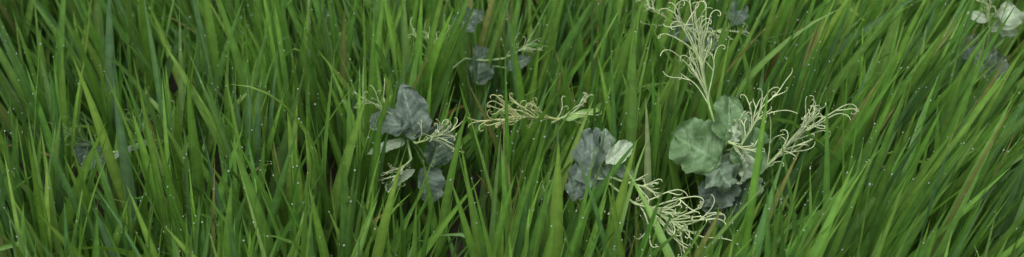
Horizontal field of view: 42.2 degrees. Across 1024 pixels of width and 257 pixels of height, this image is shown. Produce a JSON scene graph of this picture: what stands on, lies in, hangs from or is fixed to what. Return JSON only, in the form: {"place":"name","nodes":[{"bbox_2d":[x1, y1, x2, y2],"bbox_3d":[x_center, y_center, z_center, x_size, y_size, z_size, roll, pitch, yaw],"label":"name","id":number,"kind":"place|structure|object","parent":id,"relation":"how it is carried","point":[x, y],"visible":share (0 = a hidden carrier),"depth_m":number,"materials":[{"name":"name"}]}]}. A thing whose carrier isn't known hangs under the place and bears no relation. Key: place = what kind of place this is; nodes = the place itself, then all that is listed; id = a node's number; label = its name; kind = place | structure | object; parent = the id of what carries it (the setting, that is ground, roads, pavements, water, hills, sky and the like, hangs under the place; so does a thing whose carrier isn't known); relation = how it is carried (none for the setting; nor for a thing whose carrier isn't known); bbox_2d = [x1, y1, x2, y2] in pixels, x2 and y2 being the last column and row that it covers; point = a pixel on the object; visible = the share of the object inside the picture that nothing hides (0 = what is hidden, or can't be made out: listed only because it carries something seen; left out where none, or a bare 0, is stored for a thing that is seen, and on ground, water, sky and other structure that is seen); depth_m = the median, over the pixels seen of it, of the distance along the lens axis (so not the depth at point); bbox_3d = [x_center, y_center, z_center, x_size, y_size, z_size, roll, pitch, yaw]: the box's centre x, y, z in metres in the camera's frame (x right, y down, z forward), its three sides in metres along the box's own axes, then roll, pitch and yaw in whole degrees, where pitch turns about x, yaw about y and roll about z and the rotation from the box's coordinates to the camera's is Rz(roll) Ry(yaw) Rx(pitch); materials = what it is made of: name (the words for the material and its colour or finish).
{"place":"outdoors","nodes":[
{"label":"outdoors","id":0,"kind":"place"},
{"bbox_2d":[0,0,1023,256],"bbox_3d":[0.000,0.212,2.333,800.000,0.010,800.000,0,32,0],"label":"ground","id":1,"kind":"structure","parent":0,"point":[456,222],"depth_m":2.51,"materials":[{"name":"green plant"}]},
{"bbox_2d":[45,108,162,218],"bbox_3d":[-0.663,0.096,2.218,0.177,0.320,0.107,-12,34,-19],"label":"pea plant","id":2,"kind":"object","parent":1,"relation":"on","point":[80,148],"visible":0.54,"depth_m":2.19,"materials":[{"name":"green plant"}]},
{"bbox_2d":[353,78,464,226],"bbox_3d":[-0.162,0.090,2.175,0.183,0.374,0.116,9,33,14],"label":"pea plant","id":3,"kind":"object","parent":1,"relation":"on","point":[411,106],"visible":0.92,"depth_m":2.12,"materials":[{"name":"grey plant"}]},
{"bbox_2d":[408,7,541,160],"bbox_3d":[-0.067,-0.056,2.401,0.241,0.383,0.118,-9,33,-14],"label":"pea plant","id":4,"kind":"object","parent":1,"relation":"on","point":[484,73],"visible":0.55,"depth_m":2.34,"materials":[{"name":"green plant"}]},
{"bbox_2d":[0,0,1023,255],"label":"dew drops","id":5,"kind":"object","parent":1,"relation":"on","point":[544,136],"visible":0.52,"depth_m":2.09,"materials":[{"name":"white"}]},
{"bbox_2d":[467,92,601,191],"bbox_3d":[0.032,0.079,2.222,0.215,0.345,0.082,-6,33,-10],"label":"pea plant","id":6,"kind":"object","parent":1,"relation":"on","point":[572,116],"visible":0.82,"depth_m":2.14,"materials":[{"name":"green plant"}]},
{"bbox_2d":[565,127,733,256],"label":"pea plant","id":7,"kind":"object","parent":1,"relation":"on","point":[588,145],"visible":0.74,"depth_m":2.01,"materials":[{"name":"green plant"}]},
{"bbox_2d":[636,0,748,77],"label":"pea plant","id":8,"kind":"object","parent":1,"relation":"on","point":[741,17],"visible":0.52,"depth_m":2.35,"materials":[{"name":"green plant"}]},
{"bbox_2d":[658,0,858,246],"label":"pea plant","id":9,"kind":"object","parent":1,"relation":"on","point":[713,161],"visible":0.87,"depth_m":2.03,"materials":[{"name":"green plant"}]},
{"bbox_2d":[961,0,1023,92],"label":"pea plant","id":10,"kind":"object","parent":1,"relation":"on","point":[1015,18],"visible":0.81,"depth_m":2.36,"materials":[{"name":"green plant"}]}
]}

